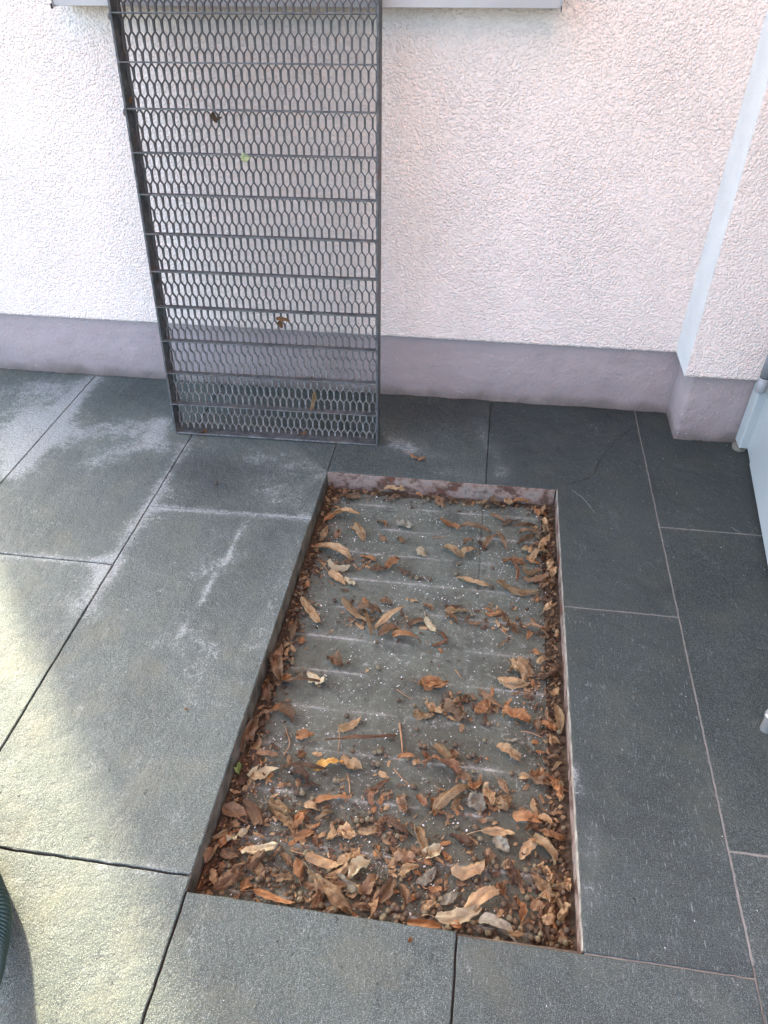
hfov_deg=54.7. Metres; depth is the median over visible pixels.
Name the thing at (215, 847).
dry leaf
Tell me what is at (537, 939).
linden nutlet
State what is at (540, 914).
dry leaf
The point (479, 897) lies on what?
dry leaf
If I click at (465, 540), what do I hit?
dry leaf
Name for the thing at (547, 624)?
dry leaf
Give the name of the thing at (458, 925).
dry leaf
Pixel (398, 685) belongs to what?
white grit
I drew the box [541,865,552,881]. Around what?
dry leaf
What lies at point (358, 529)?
dry leaf
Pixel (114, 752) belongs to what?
patio paving
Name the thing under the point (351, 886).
dry leaf
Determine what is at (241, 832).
dry leaf
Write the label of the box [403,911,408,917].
linden nutlet
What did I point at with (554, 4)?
window sill
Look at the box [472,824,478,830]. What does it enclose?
linden nutlet
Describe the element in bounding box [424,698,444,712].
dry leaf
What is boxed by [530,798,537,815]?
dry leaf
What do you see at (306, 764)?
dry leaf
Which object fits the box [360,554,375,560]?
dry leaf
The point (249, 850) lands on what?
dry leaf
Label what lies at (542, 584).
dry leaf
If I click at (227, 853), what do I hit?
dry leaf
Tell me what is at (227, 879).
dry leaf
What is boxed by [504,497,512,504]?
dry leaf
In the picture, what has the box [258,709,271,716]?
dry leaf
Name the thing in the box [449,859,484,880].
dry leaf
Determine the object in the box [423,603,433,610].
dry leaf
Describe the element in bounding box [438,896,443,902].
linden nutlet
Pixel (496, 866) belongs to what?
linden nutlet
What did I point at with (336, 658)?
dry leaf
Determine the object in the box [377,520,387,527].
dry leaf
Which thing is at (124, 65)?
steel grating
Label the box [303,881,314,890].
dry leaf
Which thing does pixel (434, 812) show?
dry leaf
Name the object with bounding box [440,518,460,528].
dry leaf
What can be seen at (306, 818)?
dry leaf
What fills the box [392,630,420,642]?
dry leaf
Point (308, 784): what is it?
dry leaf
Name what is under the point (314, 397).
dry leaf
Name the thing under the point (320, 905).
linden nutlet
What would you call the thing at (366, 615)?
dry leaf
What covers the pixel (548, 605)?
dry leaf
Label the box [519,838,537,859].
dry leaf
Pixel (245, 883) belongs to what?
dry leaf
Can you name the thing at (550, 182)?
house wall
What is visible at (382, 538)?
dry leaf
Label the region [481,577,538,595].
dry leaf
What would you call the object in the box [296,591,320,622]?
dry leaf
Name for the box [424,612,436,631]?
dry leaf
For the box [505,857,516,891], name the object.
dry leaf
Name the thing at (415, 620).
dry leaf
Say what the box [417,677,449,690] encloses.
dry leaf
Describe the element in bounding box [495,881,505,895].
dry leaf
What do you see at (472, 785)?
dry leaf
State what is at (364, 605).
dry leaf
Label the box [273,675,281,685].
dry leaf
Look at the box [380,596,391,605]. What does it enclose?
dry leaf
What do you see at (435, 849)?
dry leaf
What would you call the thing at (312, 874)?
dry leaf
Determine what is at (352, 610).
dry leaf
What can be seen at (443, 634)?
dry leaf
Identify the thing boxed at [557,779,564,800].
dry leaf
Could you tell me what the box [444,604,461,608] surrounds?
dry leaf
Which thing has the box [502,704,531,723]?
dry leaf
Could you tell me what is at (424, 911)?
linden nutlet
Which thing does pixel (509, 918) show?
linden nutlet
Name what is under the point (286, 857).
dry leaf
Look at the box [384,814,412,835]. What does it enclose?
dry leaf
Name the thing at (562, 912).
dry leaf
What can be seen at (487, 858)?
dry leaf
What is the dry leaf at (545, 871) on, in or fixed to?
on the pit floor
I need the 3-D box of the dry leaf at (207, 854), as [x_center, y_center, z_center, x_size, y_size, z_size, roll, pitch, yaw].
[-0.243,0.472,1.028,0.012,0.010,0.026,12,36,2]
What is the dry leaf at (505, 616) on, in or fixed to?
on the pit floor
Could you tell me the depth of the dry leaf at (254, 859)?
1.02 m
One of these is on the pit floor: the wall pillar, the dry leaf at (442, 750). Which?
the dry leaf at (442, 750)
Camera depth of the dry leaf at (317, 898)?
0.98 m
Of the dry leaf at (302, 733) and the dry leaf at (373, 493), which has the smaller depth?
the dry leaf at (302, 733)
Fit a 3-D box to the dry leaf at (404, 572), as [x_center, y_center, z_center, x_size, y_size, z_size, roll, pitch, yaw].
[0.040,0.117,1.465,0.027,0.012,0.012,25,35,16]
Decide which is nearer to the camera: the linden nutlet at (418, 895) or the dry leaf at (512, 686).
the linden nutlet at (418, 895)
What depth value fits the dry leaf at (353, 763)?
1.14 m
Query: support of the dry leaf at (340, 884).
on the pit floor
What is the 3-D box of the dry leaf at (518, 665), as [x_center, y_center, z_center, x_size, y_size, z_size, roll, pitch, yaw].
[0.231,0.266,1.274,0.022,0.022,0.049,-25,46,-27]
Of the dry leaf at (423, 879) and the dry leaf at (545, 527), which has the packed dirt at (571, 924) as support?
the dry leaf at (545, 527)
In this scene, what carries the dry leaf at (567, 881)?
on the leaf litter
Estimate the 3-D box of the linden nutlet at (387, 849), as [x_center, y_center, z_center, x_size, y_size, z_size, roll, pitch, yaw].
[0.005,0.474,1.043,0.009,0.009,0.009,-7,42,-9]
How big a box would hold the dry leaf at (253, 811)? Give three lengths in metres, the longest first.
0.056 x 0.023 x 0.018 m
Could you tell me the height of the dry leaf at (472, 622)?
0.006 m
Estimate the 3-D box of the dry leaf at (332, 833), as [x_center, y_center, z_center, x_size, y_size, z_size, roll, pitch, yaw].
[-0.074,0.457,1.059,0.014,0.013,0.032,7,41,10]
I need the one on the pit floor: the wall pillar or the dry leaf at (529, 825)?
the dry leaf at (529, 825)
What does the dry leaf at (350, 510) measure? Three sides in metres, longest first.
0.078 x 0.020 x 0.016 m
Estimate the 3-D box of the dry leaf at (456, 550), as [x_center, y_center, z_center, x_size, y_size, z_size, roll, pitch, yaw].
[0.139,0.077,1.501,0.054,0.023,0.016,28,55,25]
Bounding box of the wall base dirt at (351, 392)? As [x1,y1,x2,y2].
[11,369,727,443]
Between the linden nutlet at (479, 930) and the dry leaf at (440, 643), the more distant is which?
the dry leaf at (440, 643)
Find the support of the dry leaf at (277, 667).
on the leaf litter
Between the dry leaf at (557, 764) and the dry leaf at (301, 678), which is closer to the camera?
the dry leaf at (557, 764)
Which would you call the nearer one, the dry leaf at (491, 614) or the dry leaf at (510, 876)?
the dry leaf at (510, 876)
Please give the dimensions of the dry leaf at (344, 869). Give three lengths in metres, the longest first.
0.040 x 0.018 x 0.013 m
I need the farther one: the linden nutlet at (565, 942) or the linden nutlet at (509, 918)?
the linden nutlet at (509, 918)
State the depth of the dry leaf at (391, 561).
1.48 m
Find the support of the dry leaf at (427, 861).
on the pit floor
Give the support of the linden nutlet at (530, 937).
on the pit floor
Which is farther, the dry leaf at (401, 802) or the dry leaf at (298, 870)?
the dry leaf at (401, 802)
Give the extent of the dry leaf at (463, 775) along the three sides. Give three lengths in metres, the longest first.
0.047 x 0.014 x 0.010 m
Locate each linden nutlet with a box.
[294,850,299,856]
[297,896,303,902]
[299,790,304,796]
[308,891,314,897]
[318,902,323,908]
[333,906,339,912]
[343,846,349,852]
[372,912,378,918]
[377,879,382,885]
[384,846,389,852]
[385,908,390,913]
[395,905,400,912]
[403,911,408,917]
[415,892,421,898]
[422,909,427,915]
[430,909,436,915]
[437,906,443,911]
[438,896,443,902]
[446,924,452,930]
[465,922,470,928]
[470,919,475,925]
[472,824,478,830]
[476,927,482,934]
[485,928,491,936]
[494,864,499,869]
[500,901,506,907]
[506,915,512,921]
[512,918,518,924]
[523,867,528,873]
[528,924,533,931]
[528,934,533,941]
[530,914,535,920]
[531,884,536,890]
[535,936,540,942]
[549,934,554,941]
[550,927,555,934]
[558,937,563,944]
[563,938,568,945]
[564,926,570,933]
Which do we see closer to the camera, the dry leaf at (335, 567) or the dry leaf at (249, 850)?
the dry leaf at (249, 850)
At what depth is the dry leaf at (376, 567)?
1.47 m
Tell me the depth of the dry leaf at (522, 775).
1.12 m
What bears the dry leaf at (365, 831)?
on the pit floor
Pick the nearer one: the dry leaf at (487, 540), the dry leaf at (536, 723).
the dry leaf at (536, 723)
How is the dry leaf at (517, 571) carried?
on the pit floor
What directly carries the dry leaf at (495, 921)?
on the packed dirt at (571, 924)
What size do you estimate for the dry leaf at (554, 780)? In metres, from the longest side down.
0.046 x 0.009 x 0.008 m
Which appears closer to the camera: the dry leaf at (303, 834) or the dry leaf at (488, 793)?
the dry leaf at (303, 834)
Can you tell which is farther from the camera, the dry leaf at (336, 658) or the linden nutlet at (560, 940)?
the dry leaf at (336, 658)
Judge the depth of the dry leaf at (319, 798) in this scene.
1.10 m
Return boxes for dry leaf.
[203,847,213,862]
[209,868,217,884]
[210,112,216,122]
[211,844,219,857]
[212,829,227,838]
[212,861,245,890]
[215,848,240,858]
[217,832,230,846]
[222,801,247,823]
[226,828,247,840]
[238,815,249,822]
[240,717,258,752]
[240,879,252,889]
[241,153,249,161]
[241,842,278,854]
[241,888,293,903]
[243,799,263,825]
[244,849,265,869]
[247,764,278,779]
[248,772,253,786]
[249,733,261,751]
[250,749,264,769]
[254,748,279,756]
[254,862,264,881]
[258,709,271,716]
[261,674,272,701]
[264,796,293,829]
[267,680,273,689]
[269,652,282,680]
[269,798,289,814]
[272,703,279,710]
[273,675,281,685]
[274,647,282,657]
[276,316,289,321]
[276,873,294,881]
[278,702,294,722]
[280,673,290,682]
[280,676,322,682]
[280,852,291,867]
[282,761,325,769]
[283,766,308,783]
[287,829,315,839]
[290,612,300,641]
[291,850,343,868]
[292,809,308,828]
[293,781,320,789]
[293,857,303,885]
[295,728,313,739]
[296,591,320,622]
[296,800,318,811]
[297,750,306,757]
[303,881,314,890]
[304,814,312,824]
[304,862,323,882]
[307,671,324,684]
[310,391,316,414]
[310,834,317,846]
[311,881,325,908]
[313,542,351,560]
[313,757,343,771]
[313,794,349,802]
[314,877,352,913]
[315,809,332,820]
[320,528,327,539]
[321,804,330,819]
[322,650,342,666]
[324,509,341,520]
[324,873,332,883]
[325,567,345,584]
[325,861,351,881]
[326,821,336,840]
[327,559,350,571]
[331,881,346,887]
[333,507,359,514]
[334,529,340,539]
[334,755,362,769]
[335,873,357,893]
[337,821,356,838]
[337,851,364,863]
[338,716,360,731]
[340,490,360,499]
[341,597,371,622]
[344,577,355,585]
[346,884,361,898]
[348,856,370,878]
[350,522,365,540]
[351,902,371,910]
[355,600,372,635]
[356,602,381,613]
[358,827,376,834]
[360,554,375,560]
[360,874,379,899]
[361,892,372,901]
[363,563,386,570]
[368,789,373,812]
[368,889,378,918]
[370,491,377,497]
[371,487,382,494]
[372,816,387,828]
[373,623,401,635]
[373,778,390,790]
[374,605,404,628]
[374,843,381,855]
[375,877,395,902]
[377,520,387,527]
[377,531,386,541]
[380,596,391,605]
[381,485,405,491]
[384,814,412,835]
[385,556,399,568]
[386,846,417,862]
[389,493,400,499]
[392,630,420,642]
[393,752,416,759]
[396,519,413,527]
[396,537,404,543]
[396,794,406,813]
[398,863,418,875]
[398,883,411,908]
[399,566,410,574]
[404,451,424,460]
[406,617,423,623]
[407,754,461,774]
[407,918,440,927]
[411,866,436,885]
[412,709,432,719]
[412,759,421,764]
[413,823,429,857]
[414,675,438,686]
[415,793,427,805]
[416,546,426,556]
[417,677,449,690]
[418,843,441,860]
[421,783,468,822]
[421,898,437,910]
[421,905,481,924]
[422,750,430,762]
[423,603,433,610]
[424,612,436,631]
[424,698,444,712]
[424,858,431,865]
[427,493,444,506]
[430,797,438,815]
[432,639,448,646]
[433,740,452,758]
[434,857,443,865]
[439,631,446,643]
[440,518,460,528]
[440,891,457,904]
[441,543,464,557]
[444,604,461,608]
[444,606,455,610]
[444,697,466,721]
[446,608,467,617]
[446,612,457,623]
[449,749,460,758]
[449,833,484,847]
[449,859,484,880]
[450,796,463,810]
[450,920,460,927]
[453,693,469,702]
[454,771,472,780]
[457,576,489,585]
[460,546,476,554]
[461,521,491,532]
[463,538,473,544]
[464,885,499,910]
[466,826,514,835]
[467,621,480,624]
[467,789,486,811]
[468,780,482,789]
[471,699,490,717]
[475,499,486,503]
[477,540,486,550]
[478,688,503,708]
[478,912,516,941]
[480,534,496,551]
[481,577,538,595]
[481,609,502,616]
[482,782,497,804]
[483,847,495,858]
[483,855,490,870]
[489,495,499,504]
[489,511,504,520]
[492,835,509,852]
[494,774,508,794]
[495,794,512,810]
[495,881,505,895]
[496,742,521,761]
[497,531,507,549]
[497,676,527,684]
[498,609,508,626]
[499,679,529,689]
[501,858,514,868]
[502,519,516,526]
[502,557,524,564]
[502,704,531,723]
[502,930,524,936]
[503,737,518,741]
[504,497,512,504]
[504,656,533,676]
[505,522,534,526]
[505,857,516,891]
[506,619,518,633]
[509,657,528,680]
[511,560,519,580]
[511,871,520,882]
[512,498,528,501]
[512,810,542,822]
[512,895,527,929]
[517,533,534,544]
[518,623,548,637]
[518,772,530,778]
[519,528,539,535]
[519,741,535,754]
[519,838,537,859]
[521,545,533,552]
[522,565,538,575]
[523,571,549,581]
[524,815,535,831]
[525,630,531,640]
[526,556,539,563]
[526,832,557,865]
[528,768,548,779]
[529,548,548,562]
[529,871,540,880]
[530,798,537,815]
[530,899,545,911]
[531,775,551,785]
[532,506,540,516]
[532,879,557,894]
[533,715,540,733]
[536,656,543,663]
[537,813,551,825]
[537,909,547,919]
[538,533,549,547]
[538,576,548,588]
[538,890,559,902]
[538,896,554,919]
[539,617,551,631]
[539,670,559,678]
[539,865,550,876]
[540,720,557,730]
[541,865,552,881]
[541,927,549,945]
[542,517,547,523]
[542,524,548,532]
[542,828,565,840]
[542,906,555,924]
[543,601,552,611]
[545,707,552,721]
[546,558,553,571]
[547,754,563,762]
[547,828,560,841]
[549,566,556,577]
[549,775,568,791]
[550,687,558,695]
[550,781,562,799]
[552,735,560,743]
[552,882,568,889]
[553,703,564,730]
[553,761,561,769]
[555,897,562,908]
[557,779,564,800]
[557,902,570,921]
[563,877,571,891]
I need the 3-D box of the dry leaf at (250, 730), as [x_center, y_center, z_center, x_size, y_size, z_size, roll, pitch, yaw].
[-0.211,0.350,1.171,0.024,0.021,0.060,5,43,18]
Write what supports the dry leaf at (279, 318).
on the steel grating
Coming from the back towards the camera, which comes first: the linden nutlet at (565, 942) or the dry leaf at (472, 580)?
the dry leaf at (472, 580)
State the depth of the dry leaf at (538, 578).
1.44 m
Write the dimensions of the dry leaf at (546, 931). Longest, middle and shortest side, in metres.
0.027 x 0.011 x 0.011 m
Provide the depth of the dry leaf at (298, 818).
1.07 m
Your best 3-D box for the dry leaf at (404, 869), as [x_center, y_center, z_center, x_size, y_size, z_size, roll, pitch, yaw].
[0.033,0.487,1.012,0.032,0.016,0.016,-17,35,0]
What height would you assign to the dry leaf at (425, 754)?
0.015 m
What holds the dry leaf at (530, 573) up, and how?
on the pit floor
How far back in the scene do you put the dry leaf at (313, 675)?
1.26 m
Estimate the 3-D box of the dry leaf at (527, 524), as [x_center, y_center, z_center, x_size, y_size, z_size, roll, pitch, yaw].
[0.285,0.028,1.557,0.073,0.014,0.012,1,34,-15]
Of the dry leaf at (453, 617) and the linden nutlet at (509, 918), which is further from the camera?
the dry leaf at (453, 617)
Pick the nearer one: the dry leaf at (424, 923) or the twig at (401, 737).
the dry leaf at (424, 923)
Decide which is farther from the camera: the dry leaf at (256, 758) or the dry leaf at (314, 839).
the dry leaf at (256, 758)
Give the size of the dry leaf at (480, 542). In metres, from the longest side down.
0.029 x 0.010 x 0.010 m
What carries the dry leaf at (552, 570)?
on the leaf litter
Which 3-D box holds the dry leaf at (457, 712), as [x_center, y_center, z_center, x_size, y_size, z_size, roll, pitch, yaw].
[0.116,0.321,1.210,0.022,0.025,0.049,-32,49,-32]
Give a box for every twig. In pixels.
[283,726,289,755]
[295,734,396,745]
[399,723,402,752]
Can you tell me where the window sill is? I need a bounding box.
[50,0,562,11]
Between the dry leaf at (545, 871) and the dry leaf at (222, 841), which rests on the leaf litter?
the dry leaf at (222, 841)
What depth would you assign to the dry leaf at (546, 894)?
0.99 m
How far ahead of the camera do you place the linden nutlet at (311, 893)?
0.99 m
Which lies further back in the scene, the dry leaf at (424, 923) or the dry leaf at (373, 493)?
the dry leaf at (373, 493)
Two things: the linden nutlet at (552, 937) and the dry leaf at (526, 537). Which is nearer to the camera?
the linden nutlet at (552, 937)
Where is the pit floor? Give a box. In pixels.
[213,492,551,944]
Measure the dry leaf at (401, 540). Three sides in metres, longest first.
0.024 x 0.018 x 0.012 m
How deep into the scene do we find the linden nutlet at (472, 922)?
0.96 m
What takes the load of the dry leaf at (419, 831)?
on the pit floor
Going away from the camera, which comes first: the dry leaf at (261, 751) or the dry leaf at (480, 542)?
the dry leaf at (261, 751)
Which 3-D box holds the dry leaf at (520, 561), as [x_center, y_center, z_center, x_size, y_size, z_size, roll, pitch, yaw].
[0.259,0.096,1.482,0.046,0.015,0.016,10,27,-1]
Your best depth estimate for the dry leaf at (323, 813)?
1.08 m
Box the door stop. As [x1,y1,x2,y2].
[760,709,767,733]
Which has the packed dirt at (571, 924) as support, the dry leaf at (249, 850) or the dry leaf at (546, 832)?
the dry leaf at (546, 832)
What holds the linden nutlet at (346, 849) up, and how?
on the pit floor
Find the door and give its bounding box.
[748,394,767,563]
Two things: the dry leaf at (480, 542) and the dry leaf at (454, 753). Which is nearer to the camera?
the dry leaf at (454, 753)
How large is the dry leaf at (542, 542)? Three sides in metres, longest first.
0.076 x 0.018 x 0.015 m
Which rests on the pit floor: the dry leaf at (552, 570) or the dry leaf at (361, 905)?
the dry leaf at (361, 905)
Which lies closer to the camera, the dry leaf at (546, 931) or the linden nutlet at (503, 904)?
the dry leaf at (546, 931)
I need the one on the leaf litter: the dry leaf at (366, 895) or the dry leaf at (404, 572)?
the dry leaf at (366, 895)
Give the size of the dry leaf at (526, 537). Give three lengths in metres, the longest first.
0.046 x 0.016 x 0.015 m
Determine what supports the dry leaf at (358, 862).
on the pit floor
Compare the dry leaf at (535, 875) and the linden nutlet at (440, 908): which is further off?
the dry leaf at (535, 875)
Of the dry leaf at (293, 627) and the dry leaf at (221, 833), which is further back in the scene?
the dry leaf at (293, 627)
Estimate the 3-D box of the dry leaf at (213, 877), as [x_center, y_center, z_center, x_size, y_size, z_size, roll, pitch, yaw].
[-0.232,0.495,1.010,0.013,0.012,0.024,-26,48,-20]
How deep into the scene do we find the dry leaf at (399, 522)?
1.57 m
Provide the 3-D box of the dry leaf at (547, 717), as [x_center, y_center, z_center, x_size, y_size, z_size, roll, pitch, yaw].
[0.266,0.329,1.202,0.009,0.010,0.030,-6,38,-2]
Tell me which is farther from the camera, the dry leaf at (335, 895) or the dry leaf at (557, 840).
the dry leaf at (557, 840)
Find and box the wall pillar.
[667,8,767,441]
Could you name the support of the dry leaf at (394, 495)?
on the pit floor
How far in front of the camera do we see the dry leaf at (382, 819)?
1.07 m
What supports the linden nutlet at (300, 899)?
on the pit floor
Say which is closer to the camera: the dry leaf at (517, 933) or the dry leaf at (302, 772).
the dry leaf at (517, 933)
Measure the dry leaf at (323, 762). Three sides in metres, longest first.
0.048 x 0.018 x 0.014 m
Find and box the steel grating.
[107,0,381,445]
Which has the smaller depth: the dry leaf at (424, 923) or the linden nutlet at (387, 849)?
the dry leaf at (424, 923)
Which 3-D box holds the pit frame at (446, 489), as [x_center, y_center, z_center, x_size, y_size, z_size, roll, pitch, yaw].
[0.055,0.248,1.301,0.512,0.064,0.922,5,40,7]
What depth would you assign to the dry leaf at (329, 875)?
1.01 m
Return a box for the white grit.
[226,496,547,928]
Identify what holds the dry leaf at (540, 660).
on the pit floor
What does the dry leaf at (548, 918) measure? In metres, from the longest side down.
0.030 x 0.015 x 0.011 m
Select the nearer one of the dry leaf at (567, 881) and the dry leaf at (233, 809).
the dry leaf at (567, 881)
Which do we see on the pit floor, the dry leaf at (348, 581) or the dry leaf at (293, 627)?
the dry leaf at (348, 581)
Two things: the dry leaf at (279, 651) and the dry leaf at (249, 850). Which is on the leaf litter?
the dry leaf at (279, 651)
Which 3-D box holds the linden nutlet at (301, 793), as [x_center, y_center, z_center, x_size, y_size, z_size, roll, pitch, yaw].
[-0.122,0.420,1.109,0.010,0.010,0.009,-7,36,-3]
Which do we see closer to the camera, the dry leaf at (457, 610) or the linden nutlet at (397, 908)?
the linden nutlet at (397, 908)
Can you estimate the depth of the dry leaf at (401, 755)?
1.15 m
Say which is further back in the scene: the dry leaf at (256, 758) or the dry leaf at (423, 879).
the dry leaf at (256, 758)
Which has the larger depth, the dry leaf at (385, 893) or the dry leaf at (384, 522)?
the dry leaf at (384, 522)
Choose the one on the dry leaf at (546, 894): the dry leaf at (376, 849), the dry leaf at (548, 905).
the dry leaf at (548, 905)
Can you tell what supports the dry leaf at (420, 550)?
on the pit floor
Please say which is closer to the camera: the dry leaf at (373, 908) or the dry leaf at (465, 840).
the dry leaf at (373, 908)
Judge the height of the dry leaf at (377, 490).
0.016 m
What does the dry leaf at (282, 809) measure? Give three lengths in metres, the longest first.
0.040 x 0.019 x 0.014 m
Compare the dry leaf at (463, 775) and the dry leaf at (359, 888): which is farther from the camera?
the dry leaf at (463, 775)
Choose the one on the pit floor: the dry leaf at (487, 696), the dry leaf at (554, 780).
the dry leaf at (487, 696)
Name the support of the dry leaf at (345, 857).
on the pit floor
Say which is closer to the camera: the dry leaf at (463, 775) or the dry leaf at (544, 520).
the dry leaf at (463, 775)
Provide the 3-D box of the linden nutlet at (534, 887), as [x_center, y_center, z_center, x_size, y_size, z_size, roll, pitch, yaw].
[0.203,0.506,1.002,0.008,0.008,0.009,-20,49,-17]
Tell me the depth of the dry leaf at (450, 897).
0.99 m
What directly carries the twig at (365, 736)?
on the pit floor
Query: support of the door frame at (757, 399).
attached to the wall pillar
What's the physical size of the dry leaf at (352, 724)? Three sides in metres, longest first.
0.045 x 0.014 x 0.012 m
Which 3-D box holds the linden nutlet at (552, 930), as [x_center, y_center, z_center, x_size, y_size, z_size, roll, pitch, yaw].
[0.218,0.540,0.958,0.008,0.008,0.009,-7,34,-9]
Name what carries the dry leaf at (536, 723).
on the pit floor
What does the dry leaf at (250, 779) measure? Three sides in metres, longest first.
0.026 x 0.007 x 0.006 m
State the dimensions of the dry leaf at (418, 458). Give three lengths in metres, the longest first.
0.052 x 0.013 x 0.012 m
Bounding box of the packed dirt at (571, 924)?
[196,487,576,951]
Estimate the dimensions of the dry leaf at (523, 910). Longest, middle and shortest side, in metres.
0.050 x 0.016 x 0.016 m
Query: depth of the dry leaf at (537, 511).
1.59 m
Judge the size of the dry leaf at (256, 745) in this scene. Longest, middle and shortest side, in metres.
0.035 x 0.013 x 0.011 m
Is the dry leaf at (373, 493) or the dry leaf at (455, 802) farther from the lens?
the dry leaf at (373, 493)
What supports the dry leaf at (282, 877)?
on the pit floor
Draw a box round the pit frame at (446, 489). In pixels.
[186,472,582,953]
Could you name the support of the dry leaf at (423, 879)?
on the pit floor
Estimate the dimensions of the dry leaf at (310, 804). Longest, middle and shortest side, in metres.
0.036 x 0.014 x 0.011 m
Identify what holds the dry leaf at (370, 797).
on the pit floor
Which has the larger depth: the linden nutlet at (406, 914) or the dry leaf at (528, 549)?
the dry leaf at (528, 549)
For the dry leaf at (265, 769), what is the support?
on the pit floor
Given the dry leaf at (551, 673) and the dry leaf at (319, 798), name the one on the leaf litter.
the dry leaf at (551, 673)
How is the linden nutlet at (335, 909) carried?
on the pit floor
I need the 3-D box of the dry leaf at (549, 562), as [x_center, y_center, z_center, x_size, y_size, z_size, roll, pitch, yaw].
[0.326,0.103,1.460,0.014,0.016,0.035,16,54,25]
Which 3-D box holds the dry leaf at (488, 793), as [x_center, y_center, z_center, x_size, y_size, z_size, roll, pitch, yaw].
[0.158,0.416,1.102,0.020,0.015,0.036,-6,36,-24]
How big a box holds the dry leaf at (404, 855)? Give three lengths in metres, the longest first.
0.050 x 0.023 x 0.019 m
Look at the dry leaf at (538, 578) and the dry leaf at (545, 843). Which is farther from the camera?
the dry leaf at (538, 578)
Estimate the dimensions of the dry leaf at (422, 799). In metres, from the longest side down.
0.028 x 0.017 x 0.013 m
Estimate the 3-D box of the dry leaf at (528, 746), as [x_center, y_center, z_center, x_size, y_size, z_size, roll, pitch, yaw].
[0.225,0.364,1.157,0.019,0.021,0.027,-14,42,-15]
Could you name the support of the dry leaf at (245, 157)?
attached to the steel grating
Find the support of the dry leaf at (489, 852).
on the pit floor
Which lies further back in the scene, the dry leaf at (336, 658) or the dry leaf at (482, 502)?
the dry leaf at (482, 502)
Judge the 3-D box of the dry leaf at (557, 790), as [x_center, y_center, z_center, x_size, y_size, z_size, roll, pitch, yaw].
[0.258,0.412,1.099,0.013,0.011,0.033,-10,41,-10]
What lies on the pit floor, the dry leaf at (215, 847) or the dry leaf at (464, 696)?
the dry leaf at (464, 696)
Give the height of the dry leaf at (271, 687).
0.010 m
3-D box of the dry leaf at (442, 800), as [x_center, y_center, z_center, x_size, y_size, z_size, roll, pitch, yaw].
[0.088,0.418,1.083,0.114,0.017,0.018,-19,28,-38]
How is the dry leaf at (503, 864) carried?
on the pit floor
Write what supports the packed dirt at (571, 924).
on the pit floor
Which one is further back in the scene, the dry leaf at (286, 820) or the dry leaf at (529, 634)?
the dry leaf at (529, 634)
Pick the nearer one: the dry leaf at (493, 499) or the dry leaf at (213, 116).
the dry leaf at (213, 116)
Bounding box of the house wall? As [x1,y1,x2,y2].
[0,0,767,412]
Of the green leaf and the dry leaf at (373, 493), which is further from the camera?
the dry leaf at (373, 493)
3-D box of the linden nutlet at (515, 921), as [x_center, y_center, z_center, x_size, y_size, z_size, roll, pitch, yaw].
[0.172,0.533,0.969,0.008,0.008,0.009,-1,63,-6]
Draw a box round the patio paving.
[0,368,767,1023]
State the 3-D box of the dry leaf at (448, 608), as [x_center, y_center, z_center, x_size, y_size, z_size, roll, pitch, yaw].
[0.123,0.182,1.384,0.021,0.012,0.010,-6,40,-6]
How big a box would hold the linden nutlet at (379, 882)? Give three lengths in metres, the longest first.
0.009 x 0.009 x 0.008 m
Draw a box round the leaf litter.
[198,485,573,950]
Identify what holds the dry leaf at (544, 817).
on the pit floor
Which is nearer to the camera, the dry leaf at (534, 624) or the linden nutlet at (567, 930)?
the linden nutlet at (567, 930)
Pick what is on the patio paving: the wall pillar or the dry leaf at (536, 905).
the wall pillar
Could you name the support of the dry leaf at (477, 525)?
on the pit floor
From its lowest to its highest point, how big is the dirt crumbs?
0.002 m
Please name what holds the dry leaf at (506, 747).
on the pit floor
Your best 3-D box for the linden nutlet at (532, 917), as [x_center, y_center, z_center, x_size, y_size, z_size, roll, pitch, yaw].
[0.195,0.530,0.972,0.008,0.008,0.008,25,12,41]
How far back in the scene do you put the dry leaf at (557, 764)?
1.13 m
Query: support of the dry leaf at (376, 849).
on the pit floor
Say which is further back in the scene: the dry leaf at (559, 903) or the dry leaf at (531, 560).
the dry leaf at (531, 560)
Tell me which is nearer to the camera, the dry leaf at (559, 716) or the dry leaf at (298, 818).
the dry leaf at (298, 818)
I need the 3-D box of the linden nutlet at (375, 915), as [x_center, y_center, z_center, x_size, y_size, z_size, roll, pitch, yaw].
[-0.011,0.529,0.974,0.009,0.009,0.008,41,23,1]
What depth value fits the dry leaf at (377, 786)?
1.11 m
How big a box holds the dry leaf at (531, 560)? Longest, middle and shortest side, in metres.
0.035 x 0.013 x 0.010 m
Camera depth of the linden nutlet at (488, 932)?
0.95 m
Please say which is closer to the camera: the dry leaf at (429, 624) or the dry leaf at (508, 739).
the dry leaf at (508, 739)
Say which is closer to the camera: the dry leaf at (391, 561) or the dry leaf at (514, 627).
the dry leaf at (514, 627)
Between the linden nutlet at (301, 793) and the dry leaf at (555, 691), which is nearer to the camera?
the linden nutlet at (301, 793)
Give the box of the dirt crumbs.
[215,497,555,944]
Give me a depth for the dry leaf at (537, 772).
1.12 m
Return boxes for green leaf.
[233,762,240,773]
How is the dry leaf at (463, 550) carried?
on the pit floor
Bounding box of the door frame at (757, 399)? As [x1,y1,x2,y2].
[732,354,767,451]
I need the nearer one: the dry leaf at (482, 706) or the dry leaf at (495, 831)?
the dry leaf at (495, 831)
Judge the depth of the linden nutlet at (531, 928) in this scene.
0.96 m

